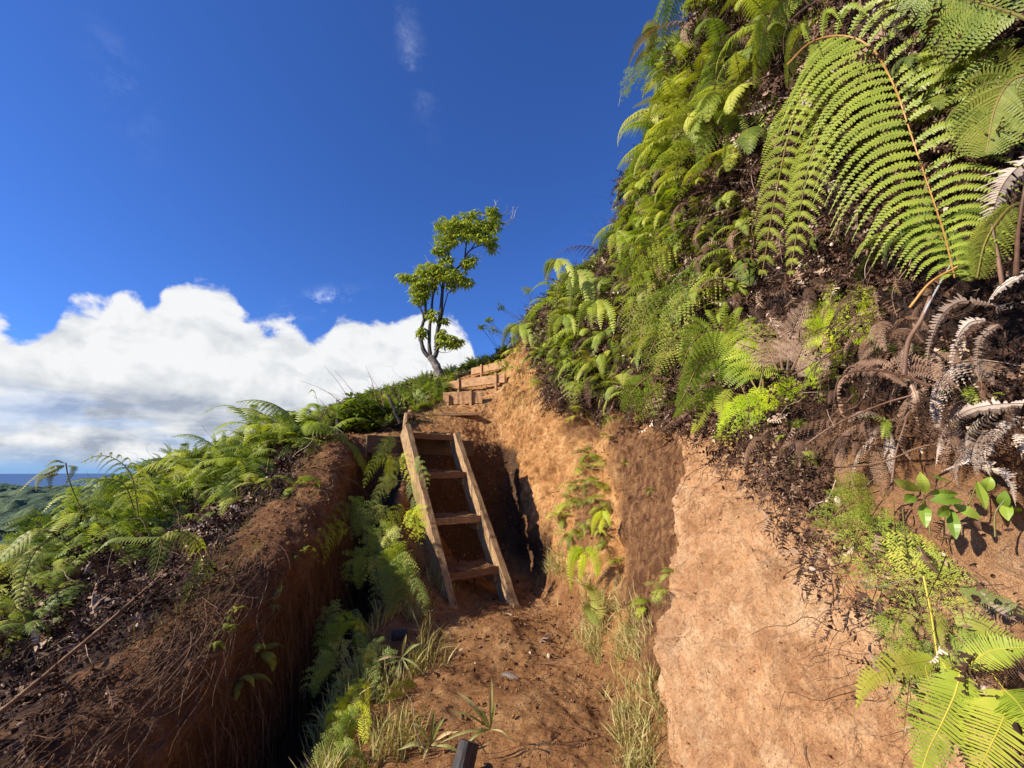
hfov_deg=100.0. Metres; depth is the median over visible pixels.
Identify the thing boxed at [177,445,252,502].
forked fern
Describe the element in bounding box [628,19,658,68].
fern
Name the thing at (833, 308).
dead fern
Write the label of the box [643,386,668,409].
dead fern
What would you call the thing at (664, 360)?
lacy fern
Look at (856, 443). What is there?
dead fern
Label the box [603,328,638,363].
dead fern
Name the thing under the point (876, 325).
dead fern
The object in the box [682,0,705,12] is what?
fern
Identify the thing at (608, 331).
fern
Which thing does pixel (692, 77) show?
forked fern
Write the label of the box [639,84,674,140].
fern
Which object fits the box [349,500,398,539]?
lacy fern
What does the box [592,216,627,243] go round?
fern
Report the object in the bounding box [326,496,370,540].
lacy fern
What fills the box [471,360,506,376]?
trail step
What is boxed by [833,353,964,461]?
dead fern
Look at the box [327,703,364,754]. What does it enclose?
lacy fern
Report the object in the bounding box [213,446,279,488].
fern
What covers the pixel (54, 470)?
forked fern
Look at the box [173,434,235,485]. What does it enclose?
fern
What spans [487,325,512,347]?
shrub
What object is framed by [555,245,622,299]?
dead fern
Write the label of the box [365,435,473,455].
retaining board
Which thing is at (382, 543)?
lacy fern
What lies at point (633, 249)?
dead fern
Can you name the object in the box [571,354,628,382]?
fern
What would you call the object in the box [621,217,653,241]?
fern
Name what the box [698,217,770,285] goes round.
fern
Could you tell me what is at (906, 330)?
dead fern
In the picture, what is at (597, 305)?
forked fern
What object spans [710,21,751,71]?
dead fern
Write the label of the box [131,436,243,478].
fern
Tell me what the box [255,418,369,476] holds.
fern
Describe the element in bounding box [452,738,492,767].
marker post
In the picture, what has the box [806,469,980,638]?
lacy fern
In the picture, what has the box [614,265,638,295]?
lacy fern
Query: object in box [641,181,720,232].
forked fern
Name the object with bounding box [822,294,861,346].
dead fern
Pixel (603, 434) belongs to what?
lacy fern
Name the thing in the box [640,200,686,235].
forked fern
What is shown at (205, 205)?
sky
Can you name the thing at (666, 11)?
fern
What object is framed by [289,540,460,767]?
grass
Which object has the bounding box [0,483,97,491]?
hills
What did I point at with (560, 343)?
forked fern
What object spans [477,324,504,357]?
shrub
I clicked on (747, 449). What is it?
dead fern
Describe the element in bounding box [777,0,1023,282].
fern
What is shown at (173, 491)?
fern
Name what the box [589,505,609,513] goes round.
lacy fern
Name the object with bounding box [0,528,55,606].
fern
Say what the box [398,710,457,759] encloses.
grass tuft
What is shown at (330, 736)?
lacy fern
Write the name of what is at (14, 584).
fern
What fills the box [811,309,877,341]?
dead fern
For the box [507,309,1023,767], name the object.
hanging roots
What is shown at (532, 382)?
forked fern
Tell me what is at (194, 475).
fern
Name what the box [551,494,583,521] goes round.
lacy fern
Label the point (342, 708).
lacy fern
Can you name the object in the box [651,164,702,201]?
fern
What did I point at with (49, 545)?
fern
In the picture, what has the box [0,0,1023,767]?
ground
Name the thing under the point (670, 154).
lacy fern
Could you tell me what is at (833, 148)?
fern
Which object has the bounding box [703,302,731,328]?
sword fern
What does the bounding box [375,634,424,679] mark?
grass tuft
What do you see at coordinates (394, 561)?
lacy fern
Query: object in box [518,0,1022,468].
fern cover
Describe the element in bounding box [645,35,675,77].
sword fern
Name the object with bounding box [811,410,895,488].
dead fern
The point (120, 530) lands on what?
fern
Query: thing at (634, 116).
fern
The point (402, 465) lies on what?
lacy fern
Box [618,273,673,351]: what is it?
lacy fern
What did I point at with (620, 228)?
dead fern
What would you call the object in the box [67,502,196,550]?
fern
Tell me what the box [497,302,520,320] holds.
shrub
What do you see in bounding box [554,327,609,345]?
fern
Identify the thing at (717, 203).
fern
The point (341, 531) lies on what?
lacy fern
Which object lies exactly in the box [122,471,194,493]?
fern
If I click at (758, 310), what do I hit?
dead fern
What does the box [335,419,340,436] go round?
wooden stake
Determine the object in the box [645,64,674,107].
fern
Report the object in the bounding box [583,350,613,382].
fern
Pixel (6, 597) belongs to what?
fern
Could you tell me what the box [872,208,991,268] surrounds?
fern
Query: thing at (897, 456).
stalk
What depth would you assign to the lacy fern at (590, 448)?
5.39 m
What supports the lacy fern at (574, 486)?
on the ground at (724, 722)
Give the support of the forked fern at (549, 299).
on the ground at (724, 722)
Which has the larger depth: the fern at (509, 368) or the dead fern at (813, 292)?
the fern at (509, 368)
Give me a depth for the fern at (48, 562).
3.78 m
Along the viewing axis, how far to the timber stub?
3.57 m
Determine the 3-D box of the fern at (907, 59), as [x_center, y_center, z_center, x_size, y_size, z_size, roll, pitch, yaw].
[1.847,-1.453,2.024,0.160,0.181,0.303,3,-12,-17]
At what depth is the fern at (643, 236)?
4.79 m
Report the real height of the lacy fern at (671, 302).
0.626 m
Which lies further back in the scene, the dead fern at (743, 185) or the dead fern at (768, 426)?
the dead fern at (743, 185)
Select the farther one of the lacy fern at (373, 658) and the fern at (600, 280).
the fern at (600, 280)
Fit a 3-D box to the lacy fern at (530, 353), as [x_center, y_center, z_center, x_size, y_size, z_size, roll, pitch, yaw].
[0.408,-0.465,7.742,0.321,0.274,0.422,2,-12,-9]
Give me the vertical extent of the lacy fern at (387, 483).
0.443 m
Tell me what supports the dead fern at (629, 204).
on the dead fern litter at (844, 274)
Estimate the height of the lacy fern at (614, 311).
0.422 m
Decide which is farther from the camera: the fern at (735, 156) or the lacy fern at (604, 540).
the lacy fern at (604, 540)
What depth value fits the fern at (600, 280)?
6.16 m
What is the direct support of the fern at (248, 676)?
on the ground at (724, 722)
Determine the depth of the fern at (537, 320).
8.69 m
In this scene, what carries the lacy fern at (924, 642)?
on the ground at (724, 722)
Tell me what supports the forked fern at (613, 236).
on the ground at (724, 722)
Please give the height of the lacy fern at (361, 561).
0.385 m
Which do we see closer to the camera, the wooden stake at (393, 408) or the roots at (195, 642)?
the roots at (195, 642)
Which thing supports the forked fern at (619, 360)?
on the ground at (724, 722)
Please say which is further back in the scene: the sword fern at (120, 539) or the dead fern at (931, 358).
the sword fern at (120, 539)
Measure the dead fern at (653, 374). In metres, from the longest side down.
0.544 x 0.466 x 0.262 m
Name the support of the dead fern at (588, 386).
on the dead fern litter at (844, 274)
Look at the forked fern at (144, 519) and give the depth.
4.28 m
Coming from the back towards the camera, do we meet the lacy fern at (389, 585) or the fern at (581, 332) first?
the fern at (581, 332)
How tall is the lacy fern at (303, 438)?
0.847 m
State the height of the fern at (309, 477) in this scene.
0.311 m
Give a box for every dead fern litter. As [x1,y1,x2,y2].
[0,400,346,767]
[512,0,1023,713]
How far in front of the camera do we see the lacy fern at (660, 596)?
2.55 m
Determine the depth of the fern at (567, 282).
7.22 m
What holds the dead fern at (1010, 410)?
on the dead fern litter at (844, 274)
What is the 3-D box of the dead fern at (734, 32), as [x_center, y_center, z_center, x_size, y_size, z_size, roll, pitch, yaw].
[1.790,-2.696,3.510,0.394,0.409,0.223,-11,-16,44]
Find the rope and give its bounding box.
[0,432,339,714]
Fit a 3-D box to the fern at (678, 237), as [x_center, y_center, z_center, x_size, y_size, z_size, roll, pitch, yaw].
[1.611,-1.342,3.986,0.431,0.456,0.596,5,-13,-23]
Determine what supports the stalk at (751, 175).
on the ground at (724, 722)
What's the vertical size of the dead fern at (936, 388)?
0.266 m
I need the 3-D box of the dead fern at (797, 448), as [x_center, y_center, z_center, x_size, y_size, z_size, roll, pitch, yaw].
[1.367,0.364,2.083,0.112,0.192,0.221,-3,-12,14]
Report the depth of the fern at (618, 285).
5.72 m
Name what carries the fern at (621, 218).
on the ground at (724, 722)
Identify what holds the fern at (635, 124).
on the ground at (724, 722)
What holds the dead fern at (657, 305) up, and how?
on the dead fern litter at (844, 274)
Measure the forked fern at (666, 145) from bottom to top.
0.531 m
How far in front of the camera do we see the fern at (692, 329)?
3.90 m
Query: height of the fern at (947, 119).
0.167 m
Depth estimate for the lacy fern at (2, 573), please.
3.72 m
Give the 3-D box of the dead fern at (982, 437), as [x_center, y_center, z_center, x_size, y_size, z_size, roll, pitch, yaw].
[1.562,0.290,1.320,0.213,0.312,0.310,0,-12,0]
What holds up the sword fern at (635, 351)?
on the ground at (724, 722)
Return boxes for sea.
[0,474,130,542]
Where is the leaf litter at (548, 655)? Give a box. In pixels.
[351,419,825,767]
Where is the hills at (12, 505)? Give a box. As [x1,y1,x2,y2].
[0,485,102,535]
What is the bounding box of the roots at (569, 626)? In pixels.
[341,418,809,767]
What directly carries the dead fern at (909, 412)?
on the dead fern litter at (844, 274)
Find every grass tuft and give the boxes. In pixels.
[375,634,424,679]
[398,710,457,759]
[440,678,513,742]
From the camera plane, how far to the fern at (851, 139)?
2.24 m
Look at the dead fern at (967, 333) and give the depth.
1.59 m
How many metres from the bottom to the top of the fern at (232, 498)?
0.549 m
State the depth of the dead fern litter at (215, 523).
3.05 m
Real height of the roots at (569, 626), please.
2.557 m
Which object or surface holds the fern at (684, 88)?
on the ground at (724, 722)
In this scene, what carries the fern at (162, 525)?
on the ground at (724, 722)
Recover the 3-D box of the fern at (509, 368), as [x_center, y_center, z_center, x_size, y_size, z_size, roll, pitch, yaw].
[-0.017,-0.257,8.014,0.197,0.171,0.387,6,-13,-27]
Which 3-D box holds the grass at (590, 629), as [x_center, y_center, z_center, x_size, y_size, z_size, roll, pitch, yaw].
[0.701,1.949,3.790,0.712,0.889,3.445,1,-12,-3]
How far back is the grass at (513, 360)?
7.69 m
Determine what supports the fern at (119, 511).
on the ground at (724, 722)
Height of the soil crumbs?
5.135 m
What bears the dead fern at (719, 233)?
on the ground at (724, 722)
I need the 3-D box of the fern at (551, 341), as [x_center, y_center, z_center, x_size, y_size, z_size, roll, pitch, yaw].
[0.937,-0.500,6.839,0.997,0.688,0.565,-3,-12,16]
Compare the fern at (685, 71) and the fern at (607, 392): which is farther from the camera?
the fern at (607, 392)
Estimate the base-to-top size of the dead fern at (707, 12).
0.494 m
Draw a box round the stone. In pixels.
[502,672,518,678]
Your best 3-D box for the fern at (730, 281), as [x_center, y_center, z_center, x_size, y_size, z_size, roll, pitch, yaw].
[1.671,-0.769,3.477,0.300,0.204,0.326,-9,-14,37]
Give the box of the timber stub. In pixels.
[391,629,407,640]
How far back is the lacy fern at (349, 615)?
3.54 m
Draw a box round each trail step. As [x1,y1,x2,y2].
[413,413,476,416]
[443,373,505,391]
[443,390,482,405]
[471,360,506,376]
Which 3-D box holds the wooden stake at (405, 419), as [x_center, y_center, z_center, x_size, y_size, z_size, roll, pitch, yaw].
[-1.494,0.577,6.013,0.081,0.346,0.088,3,-12,-13]
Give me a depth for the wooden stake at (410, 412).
7.01 m
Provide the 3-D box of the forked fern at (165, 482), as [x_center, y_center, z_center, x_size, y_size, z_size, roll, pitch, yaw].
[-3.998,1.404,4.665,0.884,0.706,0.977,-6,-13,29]
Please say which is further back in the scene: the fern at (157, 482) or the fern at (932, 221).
the fern at (157, 482)
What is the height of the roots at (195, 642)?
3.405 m
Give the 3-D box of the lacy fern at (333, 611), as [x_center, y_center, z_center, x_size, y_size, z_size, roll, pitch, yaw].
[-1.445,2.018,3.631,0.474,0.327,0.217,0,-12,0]
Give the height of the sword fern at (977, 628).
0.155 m
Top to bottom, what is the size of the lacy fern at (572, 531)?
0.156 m
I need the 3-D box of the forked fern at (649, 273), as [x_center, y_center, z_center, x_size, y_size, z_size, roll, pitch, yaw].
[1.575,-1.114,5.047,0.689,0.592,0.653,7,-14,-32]
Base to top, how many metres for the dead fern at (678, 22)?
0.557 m
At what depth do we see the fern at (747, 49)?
3.08 m
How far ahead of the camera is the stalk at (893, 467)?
1.72 m
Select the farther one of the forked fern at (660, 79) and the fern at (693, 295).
the forked fern at (660, 79)
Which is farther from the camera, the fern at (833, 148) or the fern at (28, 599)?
the fern at (28, 599)
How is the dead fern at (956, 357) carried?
on the dead fern litter at (844, 274)
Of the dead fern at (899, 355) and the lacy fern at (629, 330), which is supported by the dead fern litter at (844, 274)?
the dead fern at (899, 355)
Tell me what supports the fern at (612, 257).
on the ground at (724, 722)
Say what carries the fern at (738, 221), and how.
on the ground at (724, 722)
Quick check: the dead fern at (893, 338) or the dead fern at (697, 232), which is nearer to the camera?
the dead fern at (893, 338)
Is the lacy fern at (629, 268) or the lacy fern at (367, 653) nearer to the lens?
the lacy fern at (367, 653)
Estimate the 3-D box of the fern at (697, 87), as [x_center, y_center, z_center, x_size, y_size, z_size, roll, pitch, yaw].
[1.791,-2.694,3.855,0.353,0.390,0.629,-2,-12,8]
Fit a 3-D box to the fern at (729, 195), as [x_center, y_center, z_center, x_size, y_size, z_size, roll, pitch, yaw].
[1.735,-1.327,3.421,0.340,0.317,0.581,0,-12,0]
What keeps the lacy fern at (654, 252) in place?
on the ground at (724, 722)
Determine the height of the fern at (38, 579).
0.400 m
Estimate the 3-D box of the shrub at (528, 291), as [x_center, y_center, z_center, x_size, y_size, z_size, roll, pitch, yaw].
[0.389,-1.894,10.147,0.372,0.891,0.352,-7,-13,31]
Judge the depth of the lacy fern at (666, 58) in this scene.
5.58 m
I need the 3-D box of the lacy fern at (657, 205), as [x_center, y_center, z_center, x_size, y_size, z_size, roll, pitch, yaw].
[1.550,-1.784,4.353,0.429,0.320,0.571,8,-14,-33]
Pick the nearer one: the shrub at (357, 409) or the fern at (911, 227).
the fern at (911, 227)
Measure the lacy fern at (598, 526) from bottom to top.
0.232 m
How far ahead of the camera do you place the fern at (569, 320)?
6.96 m
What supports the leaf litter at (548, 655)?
on the ground at (724, 722)
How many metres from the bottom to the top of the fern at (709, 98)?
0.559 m
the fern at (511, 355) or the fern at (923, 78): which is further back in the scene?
the fern at (511, 355)
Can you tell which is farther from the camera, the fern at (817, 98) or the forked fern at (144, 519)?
the forked fern at (144, 519)
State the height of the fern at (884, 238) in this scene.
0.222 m
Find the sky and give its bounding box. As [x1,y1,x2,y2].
[0,0,694,473]
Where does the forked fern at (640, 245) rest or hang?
on the ground at (724, 722)
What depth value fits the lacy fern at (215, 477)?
4.98 m
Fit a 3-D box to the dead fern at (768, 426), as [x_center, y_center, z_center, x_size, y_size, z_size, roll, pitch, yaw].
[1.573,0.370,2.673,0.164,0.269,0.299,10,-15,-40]
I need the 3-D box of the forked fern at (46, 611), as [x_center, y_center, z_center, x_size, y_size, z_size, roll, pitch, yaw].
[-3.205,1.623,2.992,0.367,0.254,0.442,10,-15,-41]
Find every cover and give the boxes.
[0,419,280,568]
[306,336,515,430]
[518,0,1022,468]
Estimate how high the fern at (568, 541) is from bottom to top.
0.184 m
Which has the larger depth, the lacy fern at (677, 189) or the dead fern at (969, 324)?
the lacy fern at (677, 189)
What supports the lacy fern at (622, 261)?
on the ground at (724, 722)
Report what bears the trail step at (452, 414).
on the ground at (724, 722)
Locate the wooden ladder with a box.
[400,424,519,608]
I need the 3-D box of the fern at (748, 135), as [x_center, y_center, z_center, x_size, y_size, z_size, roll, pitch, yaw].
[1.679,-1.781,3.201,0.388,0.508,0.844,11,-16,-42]
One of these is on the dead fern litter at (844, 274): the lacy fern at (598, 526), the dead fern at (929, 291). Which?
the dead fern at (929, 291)
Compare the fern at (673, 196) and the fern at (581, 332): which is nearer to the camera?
the fern at (673, 196)
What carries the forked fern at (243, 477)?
on the ground at (724, 722)
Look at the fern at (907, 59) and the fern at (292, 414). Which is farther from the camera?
the fern at (292, 414)
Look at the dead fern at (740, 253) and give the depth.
3.40 m
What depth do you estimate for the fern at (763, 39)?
2.87 m
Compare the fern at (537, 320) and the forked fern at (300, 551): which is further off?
the fern at (537, 320)
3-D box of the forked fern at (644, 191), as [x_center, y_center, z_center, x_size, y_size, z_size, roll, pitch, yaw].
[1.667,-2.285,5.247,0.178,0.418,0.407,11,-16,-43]
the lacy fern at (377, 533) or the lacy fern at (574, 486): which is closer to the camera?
the lacy fern at (377, 533)
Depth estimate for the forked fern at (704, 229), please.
3.55 m
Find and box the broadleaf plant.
[893,472,1022,538]
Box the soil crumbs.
[19,343,1007,767]
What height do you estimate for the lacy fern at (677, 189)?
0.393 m
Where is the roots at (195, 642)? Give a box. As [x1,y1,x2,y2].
[0,446,369,767]
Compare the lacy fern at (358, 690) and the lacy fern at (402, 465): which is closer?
the lacy fern at (358, 690)
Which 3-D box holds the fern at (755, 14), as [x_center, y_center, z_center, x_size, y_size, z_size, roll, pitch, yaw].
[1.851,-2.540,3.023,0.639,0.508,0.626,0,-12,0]
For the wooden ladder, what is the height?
2.278 m
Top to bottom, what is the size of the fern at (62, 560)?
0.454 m
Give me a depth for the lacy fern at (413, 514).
4.48 m
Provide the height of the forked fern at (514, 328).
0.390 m
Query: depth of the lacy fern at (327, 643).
3.34 m
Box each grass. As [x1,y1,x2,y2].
[61,436,326,682]
[287,367,392,416]
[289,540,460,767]
[400,343,550,478]
[535,540,667,767]
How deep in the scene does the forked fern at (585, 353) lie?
5.75 m
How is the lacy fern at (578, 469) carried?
on the ground at (724, 722)
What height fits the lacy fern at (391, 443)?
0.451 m
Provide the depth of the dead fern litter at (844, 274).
2.64 m
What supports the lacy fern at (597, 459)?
on the ground at (724, 722)
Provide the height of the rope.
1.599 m
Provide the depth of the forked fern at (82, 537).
4.15 m
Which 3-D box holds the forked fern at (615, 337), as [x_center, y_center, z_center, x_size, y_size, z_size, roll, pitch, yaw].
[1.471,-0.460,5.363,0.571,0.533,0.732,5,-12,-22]
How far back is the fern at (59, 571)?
3.44 m
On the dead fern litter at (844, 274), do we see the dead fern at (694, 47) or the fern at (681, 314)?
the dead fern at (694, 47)
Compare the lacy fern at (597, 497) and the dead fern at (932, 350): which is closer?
the dead fern at (932, 350)
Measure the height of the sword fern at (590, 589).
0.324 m
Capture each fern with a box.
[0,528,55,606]
[0,531,93,565]
[0,543,102,581]
[0,544,81,603]
[0,570,26,581]
[0,584,94,644]
[0,587,64,629]
[0,593,49,621]
[0,603,59,652]
[1,566,67,590]
[9,577,89,613]
[10,544,108,576]
[15,460,80,508]
[18,591,90,633]
[19,522,111,581]
[27,474,122,540]
[29,551,100,595]
[50,498,105,521]
[56,497,119,533]
[65,478,157,516]
[65,500,152,542]
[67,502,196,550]
[78,452,159,517]
[78,480,186,548]
[82,503,167,547]
[83,483,145,516]
[90,511,141,544]
[97,537,158,578]
[98,499,168,543]
[115,489,193,540]
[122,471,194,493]
[127,458,212,486]
[129,510,196,542]
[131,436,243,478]
[135,484,205,526]
[146,529,217,601]
[150,443,197,480]
[156,486,214,515]
[157,438,226,479]
[167,466,227,504]
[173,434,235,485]
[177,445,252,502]
[178,439,246,481]
[184,456,277,476]
[194,484,251,527]
[197,460,278,513]
[197,476,221,494]
[200,404,288,444]
[205,448,275,507]
[207,623,242,650]
[210,408,315,454]
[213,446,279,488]
[216,434,256,445]
[222,606,245,622]
[226,408,278,444]
[234,673,270,699]
[236,400,348,462]
[236,431,324,456]
[245,414,318,428]
[252,642,283,671]
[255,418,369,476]
[262,581,288,613]
[269,410,321,437]
[272,475,322,497]
[276,389,369,436]
[293,546,308,559]
[299,649,375,698]
[310,519,352,567]
[311,722,348,767]
[312,623,371,673]
[313,599,366,646]
[314,636,398,684]
[323,610,367,650]
[324,696,371,742]
[324,736,366,767]
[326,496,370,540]
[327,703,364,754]
[332,665,384,709]
[339,546,387,588]
[339,678,373,716]
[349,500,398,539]
[350,643,382,680]
[354,518,406,574]
[358,525,402,579]
[363,452,414,486]
[368,568,428,617]
[370,474,420,513]
[373,435,395,469]
[374,551,420,594]
[379,540,412,593]
[381,456,429,487]
[385,504,429,545]
[385,679,415,700]
[392,564,419,606]
[501,322,532,349]
[501,349,515,359]
[502,366,518,373]
[504,348,520,355]
[508,333,525,346]
[521,316,543,325]
[525,266,577,323]
[526,351,538,361]
[529,378,541,388]
[530,347,550,359]
[542,258,574,286]
[542,328,596,363]
[545,307,579,344]
[545,512,570,530]
[546,337,574,367]
[547,311,587,344]
[547,313,575,342]
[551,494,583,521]
[553,269,595,310]
[553,531,572,550]
[554,297,590,325]
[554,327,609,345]
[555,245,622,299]
[556,272,594,297]
[557,365,602,406]
[557,479,587,496]
[558,358,601,381]
[564,372,581,386]
[565,282,624,324]
[566,369,593,407]
[566,405,597,422]
[566,545,601,592]
[568,527,588,538]
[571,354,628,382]
[571,446,598,465]
[572,462,594,476]
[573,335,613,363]
[574,350,614,393]
[574,511,611,538]
[575,299,615,334]
[579,332,621,366]
[581,477,610,494]
[582,494,612,512]
[582,584,606,624]
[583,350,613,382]
[587,325,620,351]
[588,515,612,536]
[589,454,606,471]
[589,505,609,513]
[590,274,620,291]
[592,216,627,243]
[592,511,611,534]
[593,373,642,416]
[593,536,607,550]
[596,432,612,441]
[597,230,633,260]
[598,385,620,407]
[599,414,626,429]
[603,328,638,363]
[604,555,624,565]
[605,298,627,325]
[606,245,637,266]
[606,337,649,385]
[609,334,640,363]
[610,275,641,310]
[611,192,653,259]
[611,221,627,246]
[611,256,635,278]
[611,285,634,328]
[612,192,647,223]
[612,284,635,305]
[613,370,669,421]
[614,185,642,231]
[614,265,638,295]
[615,245,654,277]
[615,261,656,318]
[616,233,653,267]
[616,321,638,348]
[617,76,689,173]
[617,101,663,145]
[617,314,676,370]
[618,41,684,109]
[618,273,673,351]
[619,108,666,179]
[620,222,682,287]
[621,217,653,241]
[623,288,658,319]
[623,321,671,364]
[625,147,661,193]
[625,164,674,217]
[625,181,655,214]
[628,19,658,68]
[628,170,663,194]
[628,298,654,323]
[628,319,672,364]
[628,598,650,623]
[630,214,650,262]
[631,168,665,195]
[631,261,656,280]
[632,40,714,127]
[632,180,678,216]
[632,350,668,394]
[633,264,653,307]
[634,0,716,47]
[634,350,674,382]
[635,215,652,238]
[637,185,658,197]
[638,232,661,263]
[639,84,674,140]
[639,97,728,194]
[639,291,671,334]
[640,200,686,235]
[641,90,741,146]
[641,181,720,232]
[641,320,703,375]
[642,57,673,98]
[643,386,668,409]
[644,128,687,174]
[644,281,706,337]
[644,581,670,606]
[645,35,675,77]
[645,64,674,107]
[647,350,684,385]
[648,192,676,211]
[649,0,719,69]
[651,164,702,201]
[652,243,688,281]
[655,17,776,142]
[655,196,710,255]
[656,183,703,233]
[658,158,701,213]
[658,567,673,583]
[663,216,715,247]
[665,259,734,332]
[667,42,713,116]
[667,77,693,134]
[669,246,711,276]
[671,281,725,313]
[672,302,807,437]
[673,309,707,326]
[673,321,712,342]
[676,202,710,251]
[680,0,746,47]
[681,36,704,61]
[681,222,719,257]
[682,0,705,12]
[682,109,793,185]
[684,278,726,307]
[685,52,778,130]
[687,166,710,188]
[689,32,770,128]
[689,55,733,96]
[691,46,758,170]
[692,118,748,182]
[694,276,736,303]
[695,17,752,70]
[696,207,776,261]
[696,218,761,252]
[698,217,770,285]
[698,282,741,328]
[700,254,736,281]
[701,191,764,247]
[701,241,744,279]
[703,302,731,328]
[704,212,742,254]
[705,225,737,247]
[707,193,728,217]
[709,30,753,70]
[709,153,745,176]
[709,351,825,445]
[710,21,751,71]
[716,0,839,69]
[716,14,796,85]
[717,0,758,27]
[719,160,752,189]
[720,297,765,340]
[727,198,771,234]
[734,18,817,102]
[735,300,830,378]
[736,423,782,447]
[738,96,777,147]
[738,436,767,486]
[752,0,816,88]
[755,55,841,277]
[763,277,830,318]
[776,71,877,135]
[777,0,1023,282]
[779,439,807,478]
[786,331,848,382]
[786,418,873,461]
[799,279,882,363]
[799,316,929,359]
[801,328,923,393]
[806,297,874,353]
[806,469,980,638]
[809,132,872,174]
[810,389,838,421]
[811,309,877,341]
[811,370,835,394]
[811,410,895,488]
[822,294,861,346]
[828,333,876,380]
[830,119,904,202]
[830,426,941,495]
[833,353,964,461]
[835,441,890,474]
[838,350,990,424]
[849,316,904,368]
[851,230,929,290]
[855,576,1023,767]
[858,425,882,451]
[859,325,933,380]
[864,43,944,108]
[869,601,994,748]
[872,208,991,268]
[874,547,937,646]
[875,321,1003,441]
[882,359,994,427]
[886,54,954,110]
[888,352,961,390]
[893,0,1023,279]
[895,405,947,441]
[896,86,950,138]
[897,363,1023,466]
[899,185,974,280]
[904,343,956,363]
[909,288,953,328]
[922,424,959,457]
[923,585,1023,651]
[925,38,1020,101]
[925,293,999,383]
[935,397,1023,505]
[937,379,1012,415]
[945,92,982,126]
[950,430,1023,489]
[974,156,1023,304]
[1001,375,1023,430]
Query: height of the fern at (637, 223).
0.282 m
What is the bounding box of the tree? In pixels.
[394,200,519,377]
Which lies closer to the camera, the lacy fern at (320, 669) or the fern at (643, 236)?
the lacy fern at (320, 669)
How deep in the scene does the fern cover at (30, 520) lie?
4.86 m
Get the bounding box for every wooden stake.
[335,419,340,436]
[387,394,400,423]
[403,413,408,426]
[407,410,412,417]
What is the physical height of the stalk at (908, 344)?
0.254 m
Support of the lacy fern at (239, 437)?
on the ground at (724, 722)
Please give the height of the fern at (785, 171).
1.557 m
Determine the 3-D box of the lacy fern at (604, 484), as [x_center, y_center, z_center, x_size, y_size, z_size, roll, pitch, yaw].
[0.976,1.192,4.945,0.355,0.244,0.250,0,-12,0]
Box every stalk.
[751,152,777,201]
[805,393,919,444]
[833,443,985,467]
[890,416,907,490]
[901,296,931,374]
[908,265,958,307]
[924,259,954,313]
[991,223,1003,285]
[1013,185,1023,276]
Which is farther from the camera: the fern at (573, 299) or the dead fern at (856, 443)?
the fern at (573, 299)
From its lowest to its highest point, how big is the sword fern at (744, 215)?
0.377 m
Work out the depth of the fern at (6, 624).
2.92 m
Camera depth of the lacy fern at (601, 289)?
6.33 m
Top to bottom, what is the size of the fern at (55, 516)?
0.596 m
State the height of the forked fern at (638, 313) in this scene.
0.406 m
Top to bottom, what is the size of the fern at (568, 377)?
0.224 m
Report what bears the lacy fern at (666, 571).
on the ground at (724, 722)
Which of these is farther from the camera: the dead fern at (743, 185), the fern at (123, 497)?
the fern at (123, 497)
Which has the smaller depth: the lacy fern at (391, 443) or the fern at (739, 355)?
the fern at (739, 355)
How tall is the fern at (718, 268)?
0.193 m
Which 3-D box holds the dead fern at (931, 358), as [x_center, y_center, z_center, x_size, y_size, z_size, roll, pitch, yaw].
[1.597,0.010,1.698,0.206,0.315,0.446,6,-13,-27]
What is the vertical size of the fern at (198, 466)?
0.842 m
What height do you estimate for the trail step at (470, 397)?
0.390 m
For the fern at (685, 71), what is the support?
on the ground at (724, 722)
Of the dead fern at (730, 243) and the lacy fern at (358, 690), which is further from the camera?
the dead fern at (730, 243)
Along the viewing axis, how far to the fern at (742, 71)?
3.02 m
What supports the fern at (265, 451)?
on the ground at (724, 722)
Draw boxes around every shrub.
[329,392,400,432]
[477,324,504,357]
[484,317,512,344]
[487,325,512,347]
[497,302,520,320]
[521,286,535,303]
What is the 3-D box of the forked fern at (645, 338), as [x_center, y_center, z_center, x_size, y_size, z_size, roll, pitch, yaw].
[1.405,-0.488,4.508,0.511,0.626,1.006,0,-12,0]
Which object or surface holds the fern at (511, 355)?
on the ground at (724, 722)
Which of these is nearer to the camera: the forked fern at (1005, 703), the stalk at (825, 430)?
the forked fern at (1005, 703)
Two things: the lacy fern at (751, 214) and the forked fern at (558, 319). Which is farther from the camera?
the forked fern at (558, 319)
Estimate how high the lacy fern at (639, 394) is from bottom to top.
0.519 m
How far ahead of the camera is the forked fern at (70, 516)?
4.92 m
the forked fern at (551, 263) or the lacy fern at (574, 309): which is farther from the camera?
the lacy fern at (574, 309)
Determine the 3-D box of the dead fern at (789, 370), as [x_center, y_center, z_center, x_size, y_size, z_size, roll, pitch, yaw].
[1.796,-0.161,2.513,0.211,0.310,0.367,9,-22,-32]
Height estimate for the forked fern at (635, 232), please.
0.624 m
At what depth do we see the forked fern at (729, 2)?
3.68 m
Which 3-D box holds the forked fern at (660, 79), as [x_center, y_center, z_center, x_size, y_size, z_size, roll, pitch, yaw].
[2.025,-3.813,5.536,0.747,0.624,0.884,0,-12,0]
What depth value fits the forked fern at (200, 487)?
4.80 m
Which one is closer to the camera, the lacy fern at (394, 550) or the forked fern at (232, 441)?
the lacy fern at (394, 550)
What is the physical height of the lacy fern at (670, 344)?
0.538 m
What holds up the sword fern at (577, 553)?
on the ground at (724, 722)
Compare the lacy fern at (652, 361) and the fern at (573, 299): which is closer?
the lacy fern at (652, 361)

